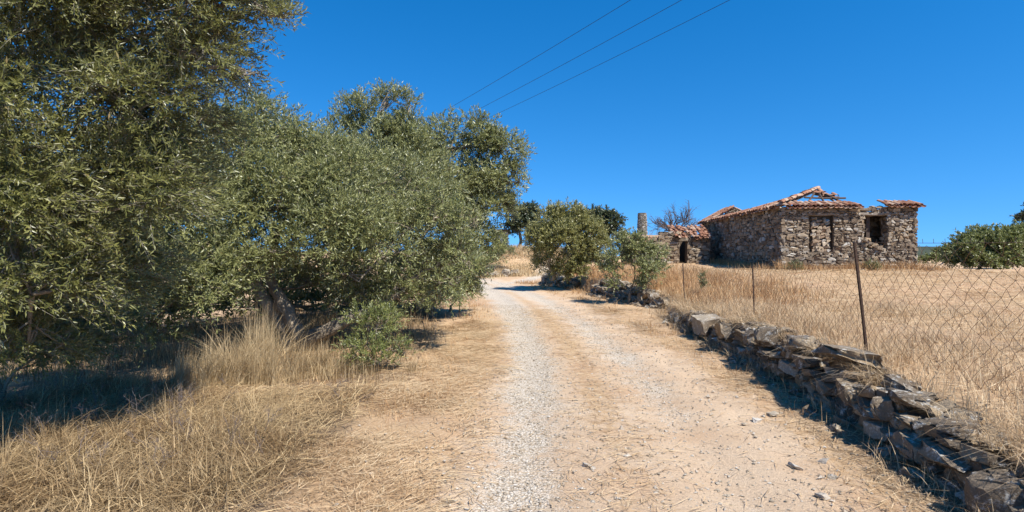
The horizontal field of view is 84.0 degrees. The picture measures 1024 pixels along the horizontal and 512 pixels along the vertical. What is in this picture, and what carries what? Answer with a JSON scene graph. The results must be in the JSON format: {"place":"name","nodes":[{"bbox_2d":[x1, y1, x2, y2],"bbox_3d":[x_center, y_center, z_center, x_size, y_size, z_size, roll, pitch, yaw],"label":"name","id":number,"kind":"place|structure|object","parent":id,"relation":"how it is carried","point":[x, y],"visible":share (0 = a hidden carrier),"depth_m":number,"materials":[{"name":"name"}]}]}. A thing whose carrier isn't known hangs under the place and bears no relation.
{"place":"outdoors","nodes":[
{"label":"outdoors","id":0,"kind":"place"},
{"bbox_2d":[0,296,454,389],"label":"undergrowth grass","id":1,"kind":"structure","parent":0,"point":[160,351],"depth_m":9.98,"materials":[{"name":"plant"}]},
{"bbox_2d":[79,300,423,390],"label":"tall dry grass","id":2,"kind":"structure","parent":0,"point":[228,367],"depth_m":7.58,"materials":[{"name":"plant"}]},
{"bbox_2d":[0,250,1023,511],"bbox_3d":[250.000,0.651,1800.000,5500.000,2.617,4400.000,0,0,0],"label":"ground","id":3,"kind":"structure","parent":0,"point":[800,458],"depth_m":6.34,"materials":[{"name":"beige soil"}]},
{"bbox_2d":[0,278,161,405],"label":"undergrowth bush","id":4,"kind":"object","parent":3,"relation":"on","point":[106,339],"visible":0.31,"depth_m":6.36,"materials":[{"name":"green plant"}]},
{"bbox_2d":[0,0,310,390],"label":"olive tree","id":5,"kind":"object","parent":3,"relation":"on","point":[93,40],"visible":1,"depth_m":4.66,"materials":[{"name":"green plant"}]},
{"bbox_2d":[0,101,422,337],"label":"olive tree","id":6,"kind":"object","parent":3,"relation":"on","point":[313,296],"visible":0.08,"depth_m":14.42,"materials":[{"name":"green plant"}]},
{"bbox_2d":[0,324,446,511],"bbox_3d":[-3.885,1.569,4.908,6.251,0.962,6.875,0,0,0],"label":"matted grass","id":7,"kind":"structure","parent":3,"relation":"on","point":[22,454],"depth_m":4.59,"materials":[{"name":"plant"}]},
{"bbox_2d":[22,78,499,367],"bbox_3d":[-4.560,-0.648,10.885,7.795,5.037,6.635,0,0,-31],"label":"olive tree","id":8,"kind":"object","parent":3,"relation":"on","point":[324,200],"visible":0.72,"depth_m":9.59,"materials":[{"name":"green plant"}]},
{"bbox_2d":[0,318,527,511],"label":"fallen straw","id":9,"kind":"object","parent":3,"relation":"on","point":[472,352],"visible":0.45,"depth_m":5.55,"materials":[{"name":"beige plant"}]},
{"bbox_2d":[329,296,423,372],"bbox_3d":[-2.093,1.165,8.479,1.324,1.183,1.188,0,0,-45],"label":"olive sapling","id":10,"kind":"object","parent":3,"relation":"on","point":[382,345],"visible":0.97,"depth_m":8.38,"materials":[{"name":"green plant"}]},
{"bbox_2d":[313,78,467,326],"bbox_3d":[-3.352,-1.180,13.820,4.793,5.956,3.564,0,0,0],"label":"olive tree","id":11,"kind":"object","parent":3,"relation":"on","point":[398,128],"visible":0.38,"depth_m":13.06,"materials":[{"name":"green plant"}]},
{"bbox_2d":[417,273,487,311],"bbox_3d":[-1.837,0.951,17.127,2.266,1.659,1.443,0,0,0],"label":"roadside bush","id":12,"kind":"object","parent":3,"relation":"on","point":[482,288],"visible":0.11,"depth_m":17.27,"materials":[{"name":"green plant"}]},
{"bbox_2d":[382,103,537,316],"bbox_3d":[-1.792,-1.157,16.221,3.870,5.913,5.171,0,0,-24],"label":"olive tree","id":13,"kind":"object","parent":3,"relation":"on","point":[486,183],"visible":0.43,"depth_m":14.97,"materials":[{"name":"green plant"}]},
{"bbox_2d":[482,242,517,268],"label":"green broom","id":14,"kind":"object","parent":3,"relation":"on","point":[507,253],"visible":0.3,"depth_m":43.04,"materials":[{"name":"green plant"}]},
{"bbox_2d":[495,229,507,245],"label":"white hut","id":15,"kind":"object","parent":3,"relation":"on","point":[503,235],"visible":0.07,"depth_m":50.50,"materials":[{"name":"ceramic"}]},
{"bbox_2d":[485,269,518,276],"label":"bank rubble","id":16,"kind":"object","parent":3,"relation":"on","point":[507,272],"visible":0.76,"depth_m":41.28,"materials":[{"name":"beige stone"}]},
{"bbox_2d":[497,199,543,246],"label":"dark oak","id":17,"kind":"object","parent":3,"relation":"on","point":[528,214],"visible":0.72,"depth_m":49.19,"materials":[{"name":"green plant"}]},
{"bbox_2d":[447,231,661,277],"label":"rise grass","id":18,"kind":"structure","parent":3,"relation":"on","point":[528,273],"depth_m":44.27,"materials":[{"name":"plant"}]},
{"bbox_2d":[536,271,580,288],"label":"dry stone wall","id":19,"kind":"structure","parent":3,"relation":"on","point":[564,284],"depth_m":30.84,"materials":[{"name":"grey stone"}]},
{"bbox_2d":[518,196,613,282],"bbox_3d":[2.763,-0.787,28.585,5.087,4.318,5.071,0,0,0],"label":"olive tree","id":20,"kind":"object","parent":3,"relation":"on","point":[557,226],"visible":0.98,"depth_m":27.56,"materials":[{"name":"green plant"}]},
{"bbox_2d":[247,309,950,511],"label":"verge pebbles","id":21,"kind":"object","parent":3,"relation":"on","point":[755,437],"visible":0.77,"depth_m":5.80,"materials":[{"name":"grey stone"}]},
{"bbox_2d":[586,203,629,256],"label":"dark oak","id":22,"kind":"object","parent":3,"relation":"on","point":[613,216],"visible":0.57,"depth_m":45.41,"materials":[{"name":"green plant"}]},
{"bbox_2d":[586,278,670,308],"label":"dry stone wall","id":23,"kind":"structure","parent":3,"relation":"on","point":[646,295],"depth_m":20.73,"materials":[{"name":"grey stone"}]},
{"bbox_2d":[593,226,673,303],"bbox_3d":[4.291,0.348,19.881,2.892,2.823,1.995,0,0,0],"label":"wild olive shrub","id":24,"kind":"object","parent":3,"relation":"on","point":[640,249],"visible":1,"depth_m":19.75,"materials":[{"name":"green plant"}]},
{"bbox_2d":[637,213,647,234],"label":"stone tower","id":25,"kind":"structure","parent":3,"relation":"on","point":[641,221],"depth_m":39.73,"materials":[{"name":"grey stone"}]},
{"bbox_2d":[621,224,714,263],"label":"stone outbuilding","id":26,"kind":"structure","parent":3,"relation":"on","point":[689,246],"depth_m":33.02,"materials":[{"name":"stone"}]},
{"bbox_2d":[647,200,698,234],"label":"bare tree","id":27,"kind":"object","parent":3,"relation":"on","point":[659,224],"visible":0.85,"depth_m":41.92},
{"bbox_2d":[399,307,965,511],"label":"verge straw","id":28,"kind":"object","parent":3,"relation":"on","point":[686,350],"visible":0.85,"depth_m":5.88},
{"bbox_2d":[697,270,710,296],"bbox_3d":[5.845,0.873,17.447,0.494,0.996,0.438,0,0,-36],"label":"weed","id":29,"kind":"object","parent":3,"relation":"on","point":[701,276],"visible":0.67,"depth_m":17.44,"materials":[{"name":"green plant"}]},
{"bbox_2d":[752,418,762,422],"bbox_3d":[2.547,1.716,5.927,0.100,0.059,0.113,0,-1,-5],"label":"loose stone","id":30,"kind":"object","parent":3,"relation":"on","point":[755,420],"visible":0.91,"depth_m":5.89,"materials":[{"name":"grey stone"}]},
{"bbox_2d":[561,257,959,314],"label":"bank grass","id":31,"kind":"structure","parent":3,"relation":"on","point":[677,277],"depth_m":20.91,"materials":[{"name":"plant"}]},
{"bbox_2d":[766,411,778,416],"bbox_3d":[2.797,1.703,6.094,0.118,0.065,0.110,-4,6,-31],"label":"loose stone","id":32,"kind":"object","parent":3,"relation":"on","point":[773,413],"visible":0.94,"depth_m":6.07,"materials":[{"name":"beige stone"}]},
{"bbox_2d":[785,259,803,269],"bbox_3d":[12.008,0.388,24.142,0.976,0.627,0.699,0,0,0],"label":"weed","id":33,"kind":"object","parent":3,"relation":"on","point":[796,266],"visible":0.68,"depth_m":24.11,"materials":[{"name":"green plant"}]},
{"bbox_2d":[697,186,931,270],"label":"ruined house","id":34,"kind":"structure","parent":3,"relation":"on","point":[775,231],"depth_m":24.98,"materials":[{"name":"stone"}]},
{"bbox_2d":[817,458,828,463],"bbox_3d":[2.603,1.718,4.753,0.100,0.044,0.100,-12,-19,-12],"label":"loose stone","id":35,"kind":"object","parent":3,"relation":"on","point":[823,460],"visible":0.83,"depth_m":4.74,"materials":[{"name":"beige stone"}]},
{"bbox_2d":[825,474,838,479],"bbox_3d":[2.485,1.717,4.419,0.080,0.038,0.103,-13,-8,14],"label":"loose stone","id":36,"kind":"object","parent":3,"relation":"on","point":[835,477],"visible":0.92,"depth_m":4.39,"materials":[{"name":"beige stone"}]},
{"bbox_2d":[662,309,1023,511],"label":"dry stone wall","id":37,"kind":"structure","parent":3,"relation":"on","point":[979,478],"depth_m":5.14,"materials":[{"name":"grey stone"}]},
{"bbox_2d":[682,237,1023,401],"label":"wire fence","id":38,"kind":"object","parent":3,"relation":"on","point":[862,311],"visible":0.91,"depth_m":6.56,"materials":[{"name":"metal"}]},
{"bbox_2d":[860,258,881,270],"bbox_3d":[15.111,0.377,24.096,0.726,0.650,1.064,0,0,-43],"label":"weed","id":39,"kind":"object","parent":3,"relation":"on","point":[873,262],"visible":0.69,"depth_m":23.99,"materials":[{"name":"green plant"}]},
{"bbox_2d":[917,245,948,265],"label":"scrub hedge","id":40,"kind":"object","parent":3,"relation":"on","point":[929,257],"visible":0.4,"depth_m":51.72,"materials":[{"name":"green plant"}]},
{"bbox_2d":[936,224,1007,268],"bbox_3d":[29.329,-0.462,36.357,4.599,3.259,3.803,0,0,-36],"label":"field bush","id":41,"kind":"object","parent":3,"relation":"on","point":[963,238],"visible":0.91,"depth_m":36.02,"materials":[{"name":"green plant"}]},
{"bbox_2d":[971,222,1023,269],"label":"field bush","id":42,"kind":"object","parent":3,"relation":"on","point":[1004,233],"visible":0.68,"depth_m":35.33,"materials":[{"name":"green plant"}]},
{"bbox_2d":[1003,219,1023,268],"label":"field bush","id":43,"kind":"object","parent":3,"relation":"on","point":[1019,226],"visible":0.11,"depth_m":36.77,"materials":[{"name":"green plant"}]},
{"bbox_2d":[1009,202,1023,224],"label":"dark oak","id":44,"kind":"object","parent":3,"relation":"on","point":[1019,216],"visible":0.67,"depth_m":48.26,"materials":[{"name":"green plant"}]},
{"bbox_2d":[0,0,1023,253],"label":"sky","id":45,"kind":"structure","parent":0,"point":[743,104],"materials":[{"name":"blue"}]},
{"bbox_2d":[427,0,629,120],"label":"overhead cable","id":46,"kind":"object","parent":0,"point":[540,54],"visible":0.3,"depth_m":18.08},
{"bbox_2d":[452,0,680,122],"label":"overhead cable","id":47,"kind":"object","parent":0,"point":[585,52],"visible":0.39,"depth_m":17.88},
{"bbox_2d":[456,0,728,132],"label":"overhead cable","id":48,"kind":"object","parent":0,"point":[616,56],"visible":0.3,"depth_m":18.01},
{"bbox_2d":[335,252,943,511],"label":"gravel road","id":49,"kind":"structure","parent":0,"point":[499,293],"depth_m":5.28,"materials":[{"name":"beige gravel"}]},
{"bbox_2d":[444,498,453,504],"bbox_3d":[-0.442,1.694,3.925,0.070,0.038,0.086,9,-9,-13],"label":"loose stone","id":50,"kind":"object","parent":49,"relation":"on","point":[447,502],"visible":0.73,"depth_m":3.90,"materials":[{"name":"beige stone"}]},
{"bbox_2d":[787,461,803,470],"bbox_3d":[2.296,1.713,4.608,0.090,0.042,0.116,24,-5,5],"label":"loose stone","id":51,"kind":"object","parent":49,"relation":"on","point":[794,466],"visible":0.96,"depth_m":4.58,"materials":[{"name":"grey stone"}]},
{"bbox_2d":[814,493,830,499],"bbox_3d":[2.199,1.703,4.030,0.139,0.053,0.100,21,-24,-31],"label":"loose stone","id":52,"kind":"object","parent":49,"relation":"on","point":[825,496],"visible":0.91,"depth_m":3.99,"materials":[{"name":"beige stone"}]},
{"bbox_2d":[597,261,1023,511],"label":"field grass","id":53,"kind":"structure","parent":0,"point":[752,316],"depth_m":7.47,"materials":[{"name":"plant"}]},
{"bbox_2d":[917,246,941,255],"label":"distant hills","id":54,"kind":"structure","parent":0,"point":[927,249],"depth_m":432.77,"materials":[{"name":"green plant"}]}
]}

